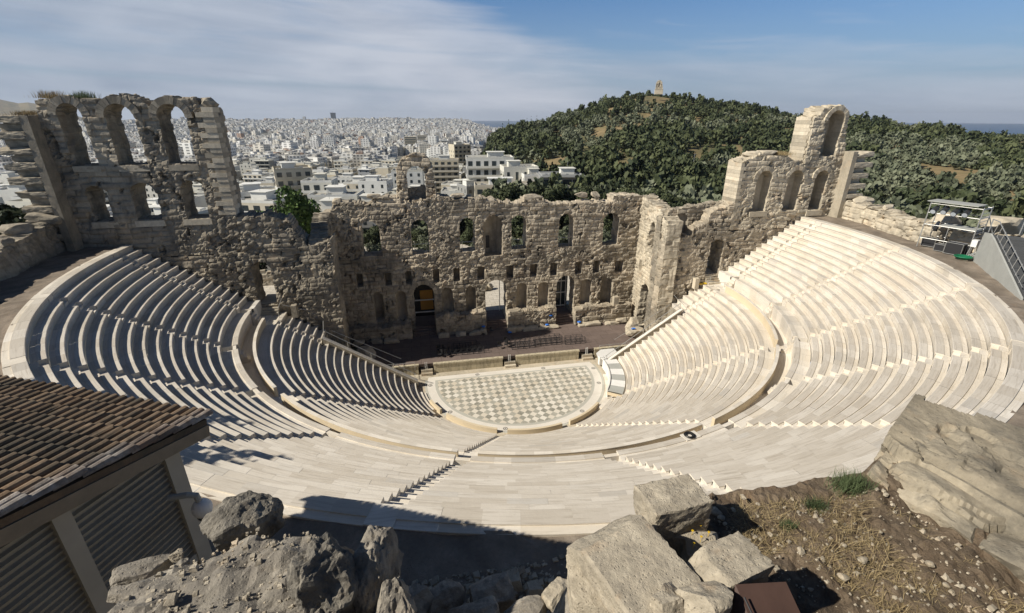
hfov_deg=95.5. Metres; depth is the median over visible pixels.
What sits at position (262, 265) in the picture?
pine tree
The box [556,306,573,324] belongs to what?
door steps
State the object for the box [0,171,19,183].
house
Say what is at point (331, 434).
radial stair
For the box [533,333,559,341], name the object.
metal rack
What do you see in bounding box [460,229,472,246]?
pine tree
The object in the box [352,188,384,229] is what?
house
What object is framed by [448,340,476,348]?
metal rack
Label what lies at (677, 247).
wing wall
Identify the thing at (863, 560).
stone
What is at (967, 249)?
equipment case
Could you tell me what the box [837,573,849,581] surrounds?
stone
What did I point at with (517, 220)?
pine tree
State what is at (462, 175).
house
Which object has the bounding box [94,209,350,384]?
wing wall
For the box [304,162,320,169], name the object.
house
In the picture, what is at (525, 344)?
metal rack
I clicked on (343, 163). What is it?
house
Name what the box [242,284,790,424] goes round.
walkway
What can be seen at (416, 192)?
wall
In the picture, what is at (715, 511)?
stone
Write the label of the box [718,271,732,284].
podium end
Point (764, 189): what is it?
arched wall
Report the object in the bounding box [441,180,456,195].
house
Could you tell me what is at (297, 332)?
radial stair
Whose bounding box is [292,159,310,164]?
house
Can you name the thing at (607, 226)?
pine tree
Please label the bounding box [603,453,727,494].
radial stair
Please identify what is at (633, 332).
stone block
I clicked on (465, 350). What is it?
metal rack
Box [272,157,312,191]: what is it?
house
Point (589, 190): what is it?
pine tree
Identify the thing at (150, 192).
house
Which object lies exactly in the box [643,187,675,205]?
pine tree
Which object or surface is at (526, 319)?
stone pedestal
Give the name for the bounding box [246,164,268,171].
house
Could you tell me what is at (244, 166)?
house
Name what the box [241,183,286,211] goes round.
house
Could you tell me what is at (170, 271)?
seating wedge
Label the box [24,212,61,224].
stone block
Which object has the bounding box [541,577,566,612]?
boulder
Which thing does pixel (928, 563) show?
stone
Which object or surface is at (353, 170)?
house
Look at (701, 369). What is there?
radial stair
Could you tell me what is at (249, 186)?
house
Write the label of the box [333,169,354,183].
house
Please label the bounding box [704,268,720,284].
door steps
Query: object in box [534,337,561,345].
metal rack
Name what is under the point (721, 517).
stone
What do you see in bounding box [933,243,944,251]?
equipment case
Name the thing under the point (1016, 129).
sea
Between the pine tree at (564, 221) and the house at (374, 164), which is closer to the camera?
the pine tree at (564, 221)
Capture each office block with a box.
[404,136,416,145]
[417,135,426,139]
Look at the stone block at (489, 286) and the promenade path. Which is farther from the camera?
the stone block at (489, 286)
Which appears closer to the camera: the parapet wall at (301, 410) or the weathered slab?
the weathered slab
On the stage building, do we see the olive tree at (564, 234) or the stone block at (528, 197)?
the stone block at (528, 197)
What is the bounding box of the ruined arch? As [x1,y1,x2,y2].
[396,152,435,201]
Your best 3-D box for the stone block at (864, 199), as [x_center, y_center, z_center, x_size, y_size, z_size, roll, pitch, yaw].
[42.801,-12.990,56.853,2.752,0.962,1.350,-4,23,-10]
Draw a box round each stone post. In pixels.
[290,304,298,317]
[612,295,618,307]
[692,277,699,288]
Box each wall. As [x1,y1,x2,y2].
[0,222,65,280]
[17,93,243,256]
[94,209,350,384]
[253,318,278,396]
[260,269,273,285]
[280,393,458,456]
[322,334,418,387]
[408,185,425,198]
[478,422,702,456]
[608,307,682,359]
[631,194,811,332]
[711,344,778,425]
[722,104,848,229]
[725,285,777,346]
[842,198,955,243]
[949,229,1020,251]
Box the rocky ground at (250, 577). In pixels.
[108,456,1023,612]
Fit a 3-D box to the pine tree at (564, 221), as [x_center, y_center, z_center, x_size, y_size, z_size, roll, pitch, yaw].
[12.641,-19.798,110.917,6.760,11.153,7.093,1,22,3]
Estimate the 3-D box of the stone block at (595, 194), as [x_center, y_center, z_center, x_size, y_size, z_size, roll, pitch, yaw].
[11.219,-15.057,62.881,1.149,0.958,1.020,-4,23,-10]
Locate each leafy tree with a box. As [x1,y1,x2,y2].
[255,205,282,212]
[274,185,318,234]
[302,198,320,233]
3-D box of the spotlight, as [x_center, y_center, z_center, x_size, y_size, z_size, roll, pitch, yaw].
[40.176,-7.551,44.085,1.469,0.920,0.340,-18,28,-38]
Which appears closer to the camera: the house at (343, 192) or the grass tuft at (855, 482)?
the grass tuft at (855, 482)
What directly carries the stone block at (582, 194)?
on the stage building
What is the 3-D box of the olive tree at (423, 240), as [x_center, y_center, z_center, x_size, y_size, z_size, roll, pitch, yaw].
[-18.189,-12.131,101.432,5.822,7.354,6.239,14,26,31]
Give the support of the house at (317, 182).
on the terrain at (938, 170)
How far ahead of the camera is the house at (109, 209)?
197.27 m
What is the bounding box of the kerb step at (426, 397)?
[423,393,435,411]
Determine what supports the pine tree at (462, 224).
on the terrain at (938, 170)
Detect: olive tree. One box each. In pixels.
[365,240,380,249]
[366,244,380,251]
[414,242,428,249]
[416,234,428,246]
[511,237,519,245]
[558,232,567,242]
[558,235,563,243]
[560,225,568,232]
[602,231,611,239]
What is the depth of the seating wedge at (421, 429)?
35.62 m
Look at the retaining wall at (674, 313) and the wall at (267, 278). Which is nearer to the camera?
the retaining wall at (674, 313)
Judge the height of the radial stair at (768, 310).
8.298 m
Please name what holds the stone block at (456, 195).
on the stage building
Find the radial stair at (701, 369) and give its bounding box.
[612,347,767,398]
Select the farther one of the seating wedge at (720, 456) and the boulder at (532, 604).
the seating wedge at (720, 456)
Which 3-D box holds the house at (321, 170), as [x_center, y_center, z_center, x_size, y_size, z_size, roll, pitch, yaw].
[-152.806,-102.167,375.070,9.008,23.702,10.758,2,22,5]
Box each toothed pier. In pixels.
[0,115,83,251]
[828,151,873,217]
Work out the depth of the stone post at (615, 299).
66.65 m
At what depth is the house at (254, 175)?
351.21 m
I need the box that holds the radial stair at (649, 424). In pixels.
[575,422,702,429]
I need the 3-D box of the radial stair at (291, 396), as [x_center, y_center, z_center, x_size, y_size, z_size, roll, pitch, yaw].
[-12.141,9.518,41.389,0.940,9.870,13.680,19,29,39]
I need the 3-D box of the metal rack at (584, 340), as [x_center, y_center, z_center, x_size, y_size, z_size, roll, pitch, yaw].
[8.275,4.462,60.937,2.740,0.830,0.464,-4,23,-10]
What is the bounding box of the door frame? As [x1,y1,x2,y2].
[499,280,499,310]
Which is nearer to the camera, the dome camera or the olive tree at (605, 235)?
the dome camera
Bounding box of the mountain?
[0,100,82,120]
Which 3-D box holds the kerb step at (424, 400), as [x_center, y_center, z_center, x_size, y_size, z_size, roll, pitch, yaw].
[-9.424,10.511,50.483,0.717,0.600,4.011,-12,25,-27]
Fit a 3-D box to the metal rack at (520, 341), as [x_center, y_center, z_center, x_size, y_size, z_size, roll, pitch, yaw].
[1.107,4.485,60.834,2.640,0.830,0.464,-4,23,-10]
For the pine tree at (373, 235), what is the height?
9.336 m
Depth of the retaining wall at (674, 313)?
57.08 m
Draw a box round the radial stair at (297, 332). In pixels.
[272,321,321,346]
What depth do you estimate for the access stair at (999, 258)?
36.32 m
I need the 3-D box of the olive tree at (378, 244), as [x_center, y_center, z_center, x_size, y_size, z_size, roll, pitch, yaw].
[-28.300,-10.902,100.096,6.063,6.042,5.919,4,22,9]
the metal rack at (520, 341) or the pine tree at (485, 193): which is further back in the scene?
the pine tree at (485, 193)
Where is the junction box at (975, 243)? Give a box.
[966,239,980,256]
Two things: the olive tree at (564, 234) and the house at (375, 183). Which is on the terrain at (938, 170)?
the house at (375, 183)
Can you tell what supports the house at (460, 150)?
on the terrain at (938, 170)
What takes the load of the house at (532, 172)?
on the terrain at (938, 170)
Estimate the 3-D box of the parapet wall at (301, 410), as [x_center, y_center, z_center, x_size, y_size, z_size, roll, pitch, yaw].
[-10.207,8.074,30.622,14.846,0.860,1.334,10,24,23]
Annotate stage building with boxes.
[323,192,642,347]
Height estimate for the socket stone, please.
0.539 m
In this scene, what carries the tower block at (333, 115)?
on the terrain at (938, 170)
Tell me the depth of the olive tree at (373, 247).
91.01 m
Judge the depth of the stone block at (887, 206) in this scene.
52.35 m
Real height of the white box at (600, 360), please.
1.100 m
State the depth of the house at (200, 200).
196.87 m
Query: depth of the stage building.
61.79 m
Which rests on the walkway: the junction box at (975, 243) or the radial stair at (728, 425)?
the radial stair at (728, 425)
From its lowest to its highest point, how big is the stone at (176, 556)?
0.081 m
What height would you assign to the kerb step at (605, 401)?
0.600 m
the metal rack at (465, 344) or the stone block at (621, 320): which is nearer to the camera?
the metal rack at (465, 344)
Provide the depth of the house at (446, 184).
250.17 m
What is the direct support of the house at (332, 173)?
on the terrain at (938, 170)
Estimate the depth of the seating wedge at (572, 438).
33.79 m
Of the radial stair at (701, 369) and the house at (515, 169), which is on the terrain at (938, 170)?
the house at (515, 169)
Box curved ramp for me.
[596,348,624,397]
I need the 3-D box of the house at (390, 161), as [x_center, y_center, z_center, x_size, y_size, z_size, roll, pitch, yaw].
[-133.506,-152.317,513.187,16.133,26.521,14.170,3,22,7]
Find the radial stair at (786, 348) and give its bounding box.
[780,283,985,354]
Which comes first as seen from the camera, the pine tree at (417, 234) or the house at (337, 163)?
the pine tree at (417, 234)
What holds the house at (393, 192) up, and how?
on the terrain at (938, 170)
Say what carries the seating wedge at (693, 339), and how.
on the ground slab at (421, 382)
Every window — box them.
[303,185,309,190]
[563,180,571,184]
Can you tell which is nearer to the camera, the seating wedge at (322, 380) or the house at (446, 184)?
the seating wedge at (322, 380)
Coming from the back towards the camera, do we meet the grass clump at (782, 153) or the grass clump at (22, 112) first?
the grass clump at (782, 153)
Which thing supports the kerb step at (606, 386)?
on the ground slab at (421, 382)
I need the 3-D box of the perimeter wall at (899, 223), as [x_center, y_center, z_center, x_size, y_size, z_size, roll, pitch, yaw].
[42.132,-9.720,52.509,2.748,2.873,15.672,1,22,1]
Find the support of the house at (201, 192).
on the terrain at (938, 170)
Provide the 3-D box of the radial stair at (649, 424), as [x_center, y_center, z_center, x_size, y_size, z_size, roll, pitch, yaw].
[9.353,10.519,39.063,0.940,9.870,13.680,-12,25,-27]
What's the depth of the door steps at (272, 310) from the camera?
49.54 m
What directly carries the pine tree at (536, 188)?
on the terrain at (938, 170)
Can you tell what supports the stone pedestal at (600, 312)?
on the stage
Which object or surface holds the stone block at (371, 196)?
on the stage building
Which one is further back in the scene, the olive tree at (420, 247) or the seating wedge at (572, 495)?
the olive tree at (420, 247)
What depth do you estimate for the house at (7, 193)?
202.28 m
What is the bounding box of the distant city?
[0,116,503,173]
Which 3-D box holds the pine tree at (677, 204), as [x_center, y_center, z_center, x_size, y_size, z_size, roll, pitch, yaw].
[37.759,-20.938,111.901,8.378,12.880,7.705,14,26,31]
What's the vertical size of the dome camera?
0.672 m
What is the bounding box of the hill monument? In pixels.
[654,80,662,93]
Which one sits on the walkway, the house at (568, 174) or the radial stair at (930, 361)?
the radial stair at (930, 361)
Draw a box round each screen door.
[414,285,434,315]
[556,275,567,305]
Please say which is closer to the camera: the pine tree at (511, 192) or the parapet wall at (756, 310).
the parapet wall at (756, 310)
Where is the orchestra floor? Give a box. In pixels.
[425,362,604,432]
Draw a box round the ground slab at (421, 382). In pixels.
[351,347,708,435]
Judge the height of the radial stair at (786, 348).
8.298 m
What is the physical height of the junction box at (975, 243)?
1.654 m
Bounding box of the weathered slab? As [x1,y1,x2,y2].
[867,394,1023,582]
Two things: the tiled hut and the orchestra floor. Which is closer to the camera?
the tiled hut
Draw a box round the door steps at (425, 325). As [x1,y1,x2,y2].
[414,315,435,336]
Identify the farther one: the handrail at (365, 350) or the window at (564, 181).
the window at (564, 181)
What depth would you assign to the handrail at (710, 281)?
57.67 m
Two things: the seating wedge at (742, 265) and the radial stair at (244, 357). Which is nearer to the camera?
the radial stair at (244, 357)
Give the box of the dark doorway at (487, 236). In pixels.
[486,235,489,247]
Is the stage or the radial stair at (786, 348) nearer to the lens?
the radial stair at (786, 348)
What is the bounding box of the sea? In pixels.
[472,121,1023,134]
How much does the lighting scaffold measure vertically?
4.380 m
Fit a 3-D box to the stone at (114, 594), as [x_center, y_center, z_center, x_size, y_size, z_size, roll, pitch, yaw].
[-2.614,1.927,3.117,0.156,0.099,0.128,-7,23,-18]
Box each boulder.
[199,490,285,552]
[286,531,359,612]
[353,525,403,612]
[375,575,416,612]
[409,582,433,612]
[428,579,464,612]
[448,595,499,612]
[468,571,515,612]
[503,595,546,612]
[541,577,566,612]
[566,514,701,612]
[633,474,713,542]
[687,531,774,591]
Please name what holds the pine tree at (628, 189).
on the terrain at (938, 170)
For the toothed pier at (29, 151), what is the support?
on the promenade path
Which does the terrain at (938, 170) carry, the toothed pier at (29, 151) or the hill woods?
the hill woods
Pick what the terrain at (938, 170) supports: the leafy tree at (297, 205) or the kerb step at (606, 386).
the leafy tree at (297, 205)
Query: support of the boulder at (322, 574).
on the rocky ground at (250, 577)
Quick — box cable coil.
[680,430,700,440]
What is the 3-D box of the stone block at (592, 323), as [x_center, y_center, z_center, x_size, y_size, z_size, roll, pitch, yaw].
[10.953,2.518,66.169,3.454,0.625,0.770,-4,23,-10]
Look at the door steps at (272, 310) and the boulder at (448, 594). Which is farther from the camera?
the door steps at (272, 310)
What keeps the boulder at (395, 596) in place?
on the rocky ground at (250, 577)
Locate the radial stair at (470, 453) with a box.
[463,436,502,457]
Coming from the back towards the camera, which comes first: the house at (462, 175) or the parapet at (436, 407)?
the house at (462, 175)
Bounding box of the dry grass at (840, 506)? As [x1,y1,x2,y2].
[712,479,1023,612]
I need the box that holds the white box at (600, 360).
[598,355,603,364]
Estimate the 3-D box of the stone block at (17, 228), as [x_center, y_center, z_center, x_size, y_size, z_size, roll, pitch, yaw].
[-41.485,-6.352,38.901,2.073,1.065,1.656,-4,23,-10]
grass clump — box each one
[2,110,36,115]
[24,90,64,97]
[64,90,101,97]
[773,150,794,155]
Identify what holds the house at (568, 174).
on the terrain at (938, 170)
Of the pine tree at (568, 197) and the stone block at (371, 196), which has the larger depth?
the pine tree at (568, 197)
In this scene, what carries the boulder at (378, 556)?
on the rocky ground at (250, 577)
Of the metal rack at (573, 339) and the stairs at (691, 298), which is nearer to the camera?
the stairs at (691, 298)
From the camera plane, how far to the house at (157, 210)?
127.53 m
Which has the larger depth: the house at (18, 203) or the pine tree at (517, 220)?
the house at (18, 203)
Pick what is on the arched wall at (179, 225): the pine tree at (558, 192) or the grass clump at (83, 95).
the grass clump at (83, 95)
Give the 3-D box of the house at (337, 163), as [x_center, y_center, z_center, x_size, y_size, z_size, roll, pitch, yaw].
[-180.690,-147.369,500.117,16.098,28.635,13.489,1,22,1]
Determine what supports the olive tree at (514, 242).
on the terrain at (938, 170)
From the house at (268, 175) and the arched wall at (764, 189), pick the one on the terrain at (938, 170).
the house at (268, 175)
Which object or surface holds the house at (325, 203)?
on the terrain at (938, 170)
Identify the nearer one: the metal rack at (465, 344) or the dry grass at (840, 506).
the dry grass at (840, 506)
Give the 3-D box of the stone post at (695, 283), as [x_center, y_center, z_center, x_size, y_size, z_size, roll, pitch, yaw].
[23.053,-2.912,58.358,0.550,1.350,0.620,-4,23,-10]
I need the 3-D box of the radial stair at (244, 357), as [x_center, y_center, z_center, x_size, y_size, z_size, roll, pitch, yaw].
[-27.629,2.137,36.042,11.800,8.298,0.940,-12,25,-27]
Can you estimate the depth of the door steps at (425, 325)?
63.81 m
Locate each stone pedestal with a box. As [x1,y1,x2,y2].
[349,319,412,346]
[436,307,486,337]
[506,304,555,331]
[572,301,631,326]
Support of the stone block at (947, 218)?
on the perimeter wall at (899, 223)
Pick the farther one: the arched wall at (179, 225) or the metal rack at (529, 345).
the metal rack at (529, 345)
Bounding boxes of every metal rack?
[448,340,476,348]
[448,344,481,353]
[450,346,484,355]
[451,342,479,350]
[510,336,530,344]
[510,339,533,347]
[511,341,534,349]
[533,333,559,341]
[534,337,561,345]
[535,335,562,343]
[564,334,582,342]
[565,336,585,344]
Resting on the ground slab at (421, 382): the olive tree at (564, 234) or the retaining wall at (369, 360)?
the retaining wall at (369, 360)
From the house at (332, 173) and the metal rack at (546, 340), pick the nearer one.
the metal rack at (546, 340)
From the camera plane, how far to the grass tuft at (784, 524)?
4.45 m
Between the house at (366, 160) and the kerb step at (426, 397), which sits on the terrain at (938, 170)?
the house at (366, 160)
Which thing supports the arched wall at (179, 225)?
on the wing wall at (298, 261)
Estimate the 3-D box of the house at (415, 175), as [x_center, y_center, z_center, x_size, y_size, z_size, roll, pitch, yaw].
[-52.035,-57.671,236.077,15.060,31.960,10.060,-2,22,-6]
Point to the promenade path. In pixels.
(428, 556)
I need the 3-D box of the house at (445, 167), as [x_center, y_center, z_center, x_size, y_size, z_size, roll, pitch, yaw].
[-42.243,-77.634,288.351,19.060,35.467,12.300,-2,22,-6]
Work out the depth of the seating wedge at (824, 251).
51.27 m
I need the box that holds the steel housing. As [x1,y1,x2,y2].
[730,582,799,612]
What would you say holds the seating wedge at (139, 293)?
on the walkway
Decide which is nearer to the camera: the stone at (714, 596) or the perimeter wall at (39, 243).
the stone at (714, 596)
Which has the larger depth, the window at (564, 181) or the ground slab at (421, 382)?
the window at (564, 181)
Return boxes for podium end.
[250,300,261,315]
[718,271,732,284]
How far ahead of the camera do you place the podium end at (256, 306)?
48.28 m
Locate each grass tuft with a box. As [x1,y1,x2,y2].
[779,518,798,530]
[795,493,831,514]
[824,465,881,498]
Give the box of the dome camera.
[167,492,212,520]
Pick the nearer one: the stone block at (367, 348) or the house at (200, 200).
the stone block at (367, 348)
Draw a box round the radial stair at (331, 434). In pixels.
[195,430,338,443]
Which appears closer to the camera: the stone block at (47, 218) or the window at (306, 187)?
the stone block at (47, 218)
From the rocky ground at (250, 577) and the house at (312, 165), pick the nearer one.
the rocky ground at (250, 577)
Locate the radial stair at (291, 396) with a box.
[287,394,436,416]
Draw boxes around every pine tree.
[0,203,26,234]
[259,262,267,270]
[363,225,380,245]
[411,230,427,247]
[459,219,466,233]
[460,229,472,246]
[464,218,472,228]
[481,188,498,197]
[498,182,522,200]
[511,215,522,238]
[520,182,545,197]
[538,183,566,215]
[559,199,569,226]
[560,189,575,228]
[576,185,605,199]
[600,193,611,218]
[603,216,611,230]
[614,187,631,192]
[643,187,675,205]
[658,192,683,207]
[674,197,695,206]
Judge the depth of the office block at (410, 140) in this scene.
960.77 m
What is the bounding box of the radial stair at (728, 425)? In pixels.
[722,421,889,429]
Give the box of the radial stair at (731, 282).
[723,220,826,288]
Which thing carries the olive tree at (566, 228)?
on the plaza
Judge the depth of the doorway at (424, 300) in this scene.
65.88 m
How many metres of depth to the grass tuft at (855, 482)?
4.87 m
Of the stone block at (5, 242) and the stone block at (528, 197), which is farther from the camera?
the stone block at (528, 197)
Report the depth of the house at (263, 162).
466.05 m
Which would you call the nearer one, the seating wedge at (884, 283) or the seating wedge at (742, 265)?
the seating wedge at (884, 283)
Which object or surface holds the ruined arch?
on the stage building
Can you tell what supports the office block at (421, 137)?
on the terrain at (938, 170)
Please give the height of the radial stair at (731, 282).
8.298 m
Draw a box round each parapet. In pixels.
[430,399,441,413]
[446,413,496,432]
[507,422,562,434]
[569,402,598,424]
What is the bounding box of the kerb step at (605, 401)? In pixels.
[599,380,611,408]
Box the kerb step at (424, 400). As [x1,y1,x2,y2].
[418,392,433,411]
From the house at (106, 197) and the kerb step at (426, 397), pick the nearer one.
the kerb step at (426, 397)
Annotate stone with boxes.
[106,585,125,603]
[109,554,173,586]
[168,548,183,562]
[175,558,189,564]
[567,565,607,612]
[650,582,684,612]
[668,525,717,563]
[675,580,733,612]
[711,506,721,515]
[717,515,724,520]
[797,546,804,555]
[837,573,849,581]
[857,556,867,563]
[925,560,934,567]
[942,582,949,587]
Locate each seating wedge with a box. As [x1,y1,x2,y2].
[1,297,258,396]
[2,361,330,440]
[36,254,252,351]
[109,245,254,312]
[180,432,455,525]
[258,324,435,415]
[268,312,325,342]
[293,395,496,456]
[393,453,719,536]
[479,423,689,451]
[576,349,773,429]
[612,292,774,393]
[616,424,892,491]
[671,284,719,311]
[724,217,817,278]
[728,345,1023,427]
[734,222,900,309]
[771,247,979,342]
[784,286,1023,386]
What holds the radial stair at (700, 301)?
on the seating wedge at (693, 339)
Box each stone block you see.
[0,223,34,235]
[0,237,14,248]
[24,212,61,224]
[332,198,341,203]
[357,346,375,358]
[367,194,380,198]
[450,193,464,197]
[480,327,486,334]
[487,283,492,290]
[507,327,515,332]
[523,194,542,200]
[535,324,558,330]
[574,192,587,197]
[578,321,600,326]
[591,191,599,198]
[616,318,626,323]
[625,317,638,327]
[625,326,643,337]
[853,196,874,203]
[882,204,893,209]
[929,211,961,224]
[978,215,1023,235]
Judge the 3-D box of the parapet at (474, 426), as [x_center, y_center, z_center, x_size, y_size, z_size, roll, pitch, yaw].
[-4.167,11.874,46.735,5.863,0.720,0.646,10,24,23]
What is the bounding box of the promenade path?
[0,216,1023,612]
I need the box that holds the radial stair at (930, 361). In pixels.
[767,340,1023,394]
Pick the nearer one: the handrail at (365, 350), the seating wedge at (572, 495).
the seating wedge at (572, 495)
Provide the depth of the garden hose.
41.02 m
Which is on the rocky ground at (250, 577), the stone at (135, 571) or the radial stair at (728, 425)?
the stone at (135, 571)
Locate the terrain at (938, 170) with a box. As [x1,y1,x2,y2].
[28,96,1022,416]
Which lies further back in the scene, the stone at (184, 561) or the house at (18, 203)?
the house at (18, 203)
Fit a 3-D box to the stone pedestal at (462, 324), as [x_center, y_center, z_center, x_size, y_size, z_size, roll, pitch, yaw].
[-6.864,2.425,63.347,6.951,3.710,2.372,-4,23,-10]
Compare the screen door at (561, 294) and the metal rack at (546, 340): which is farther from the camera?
the screen door at (561, 294)
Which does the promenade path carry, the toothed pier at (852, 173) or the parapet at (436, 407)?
the toothed pier at (852, 173)
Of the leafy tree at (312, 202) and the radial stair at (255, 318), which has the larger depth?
the leafy tree at (312, 202)
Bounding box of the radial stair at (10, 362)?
[1,356,276,401]
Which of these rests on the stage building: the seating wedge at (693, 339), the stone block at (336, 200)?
the stone block at (336, 200)
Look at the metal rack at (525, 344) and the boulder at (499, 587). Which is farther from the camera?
the metal rack at (525, 344)
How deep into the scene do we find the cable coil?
28.31 m
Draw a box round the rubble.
[401,554,567,612]
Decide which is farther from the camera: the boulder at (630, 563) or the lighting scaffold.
the lighting scaffold
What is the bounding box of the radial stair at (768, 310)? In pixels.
[763,245,908,317]
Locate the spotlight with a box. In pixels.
[932,221,940,231]
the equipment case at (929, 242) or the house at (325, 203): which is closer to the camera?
the equipment case at (929, 242)
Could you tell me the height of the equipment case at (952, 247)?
1.044 m
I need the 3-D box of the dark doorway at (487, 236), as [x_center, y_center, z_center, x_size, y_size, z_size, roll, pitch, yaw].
[-3.428,-8.724,62.596,0.776,1.656,0.155,-4,23,-10]
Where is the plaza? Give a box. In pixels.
[6,237,569,365]
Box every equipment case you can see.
[920,236,939,246]
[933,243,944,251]
[942,241,967,254]
[964,244,973,254]
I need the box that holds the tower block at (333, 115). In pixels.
[330,111,335,118]
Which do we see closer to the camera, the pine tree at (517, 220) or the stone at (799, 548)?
the stone at (799, 548)
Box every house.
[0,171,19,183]
[0,184,25,203]
[6,199,31,218]
[104,190,108,203]
[106,204,112,215]
[145,184,157,198]
[147,198,158,211]
[150,205,208,214]
[192,183,202,194]
[194,195,207,206]
[195,190,203,194]
[235,170,240,180]
[239,162,255,175]
[240,179,277,197]
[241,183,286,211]
[242,169,269,181]
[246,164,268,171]
[249,155,257,162]
[253,154,274,168]
[254,176,275,185]
[261,172,273,178]
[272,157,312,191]
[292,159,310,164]
[300,167,337,199]
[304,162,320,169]
[307,181,363,201]
[312,167,329,172]
[313,161,324,166]
[313,191,341,211]
[327,169,343,176]
[333,158,352,169]
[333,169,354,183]
[340,161,353,167]
[340,166,357,174]
[343,173,364,188]
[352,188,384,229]
[357,163,376,175]
[358,172,393,192]
[360,155,375,165]
[368,162,389,166]
[375,164,392,177]
[381,158,399,164]
[383,187,396,194]
[391,166,424,187]
[429,155,458,192]
[441,179,461,189]
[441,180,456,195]
[449,141,470,165]
[457,179,473,196]
[459,164,465,175]
[459,172,465,178]
[466,151,513,185]
[474,177,533,196]
[500,160,538,180]
[521,165,538,180]
[536,163,584,186]
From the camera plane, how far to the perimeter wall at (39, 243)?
38.53 m
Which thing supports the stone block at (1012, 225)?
on the promenade path
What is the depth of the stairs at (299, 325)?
49.59 m
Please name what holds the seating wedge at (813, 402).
on the walkway
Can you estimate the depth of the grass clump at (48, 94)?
39.73 m
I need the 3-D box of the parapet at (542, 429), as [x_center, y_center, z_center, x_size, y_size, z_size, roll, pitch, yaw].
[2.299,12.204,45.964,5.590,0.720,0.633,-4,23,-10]
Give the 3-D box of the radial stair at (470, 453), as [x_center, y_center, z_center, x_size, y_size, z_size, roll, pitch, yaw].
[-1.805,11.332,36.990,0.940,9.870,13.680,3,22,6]
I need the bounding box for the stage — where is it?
[361,322,635,375]
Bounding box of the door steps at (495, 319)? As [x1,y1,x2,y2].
[486,309,506,330]
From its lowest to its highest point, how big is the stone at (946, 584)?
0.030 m
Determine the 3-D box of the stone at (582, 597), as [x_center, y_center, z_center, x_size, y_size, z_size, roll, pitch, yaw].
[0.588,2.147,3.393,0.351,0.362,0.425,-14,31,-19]
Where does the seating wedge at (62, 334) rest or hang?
on the walkway
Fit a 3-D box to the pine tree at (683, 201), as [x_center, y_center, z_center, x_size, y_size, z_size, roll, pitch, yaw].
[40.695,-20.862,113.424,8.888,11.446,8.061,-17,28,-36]
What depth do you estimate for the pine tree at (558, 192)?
111.83 m
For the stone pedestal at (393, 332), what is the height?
2.874 m
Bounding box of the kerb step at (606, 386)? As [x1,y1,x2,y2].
[597,374,608,408]
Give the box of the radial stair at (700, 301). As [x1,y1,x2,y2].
[681,289,719,315]
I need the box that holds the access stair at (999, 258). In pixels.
[972,219,1023,299]
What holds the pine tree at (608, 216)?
on the terrain at (938, 170)
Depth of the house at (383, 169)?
381.59 m
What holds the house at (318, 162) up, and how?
on the terrain at (938, 170)
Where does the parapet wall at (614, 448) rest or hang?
on the seating wedge at (572, 438)
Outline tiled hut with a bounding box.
[0,374,213,612]
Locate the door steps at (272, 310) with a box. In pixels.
[261,294,279,315]
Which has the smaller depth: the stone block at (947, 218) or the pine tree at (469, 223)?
the stone block at (947, 218)
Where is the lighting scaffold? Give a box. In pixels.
[916,199,993,251]
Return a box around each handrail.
[323,321,416,374]
[606,295,680,358]
[699,278,727,286]
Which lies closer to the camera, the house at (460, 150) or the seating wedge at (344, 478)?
the seating wedge at (344, 478)
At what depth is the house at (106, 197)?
205.67 m
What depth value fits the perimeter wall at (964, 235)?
43.76 m
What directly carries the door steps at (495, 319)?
on the stage
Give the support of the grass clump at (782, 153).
on the arched wall at (764, 189)
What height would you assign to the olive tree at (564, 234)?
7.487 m
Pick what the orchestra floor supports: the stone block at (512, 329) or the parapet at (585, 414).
the parapet at (585, 414)
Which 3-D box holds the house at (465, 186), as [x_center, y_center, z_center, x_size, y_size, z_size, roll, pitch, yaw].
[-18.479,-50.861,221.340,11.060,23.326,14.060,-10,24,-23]
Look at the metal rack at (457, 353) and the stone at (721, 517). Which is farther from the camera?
the metal rack at (457, 353)
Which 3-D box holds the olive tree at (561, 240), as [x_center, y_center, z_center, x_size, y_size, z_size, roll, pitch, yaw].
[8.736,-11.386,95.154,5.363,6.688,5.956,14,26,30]
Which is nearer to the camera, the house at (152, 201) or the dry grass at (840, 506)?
the dry grass at (840, 506)
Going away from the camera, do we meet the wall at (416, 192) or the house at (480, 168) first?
the wall at (416, 192)
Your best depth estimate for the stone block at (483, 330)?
63.21 m
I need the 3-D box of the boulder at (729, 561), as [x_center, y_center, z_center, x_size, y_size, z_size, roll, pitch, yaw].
[1.470,1.898,3.290,0.695,0.328,0.349,-9,25,-22]
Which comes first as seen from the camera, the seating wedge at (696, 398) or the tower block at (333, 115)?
the seating wedge at (696, 398)
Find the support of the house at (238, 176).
on the terrain at (938, 170)
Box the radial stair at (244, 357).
[30,293,250,363]
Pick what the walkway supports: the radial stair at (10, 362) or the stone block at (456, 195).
the radial stair at (10, 362)
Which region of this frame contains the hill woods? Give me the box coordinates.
[411,90,1023,234]
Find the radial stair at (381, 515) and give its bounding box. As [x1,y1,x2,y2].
[363,457,470,527]
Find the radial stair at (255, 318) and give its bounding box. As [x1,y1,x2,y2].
[101,251,260,324]
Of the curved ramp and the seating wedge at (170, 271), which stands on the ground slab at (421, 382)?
the curved ramp
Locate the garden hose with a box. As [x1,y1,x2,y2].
[954,254,972,259]

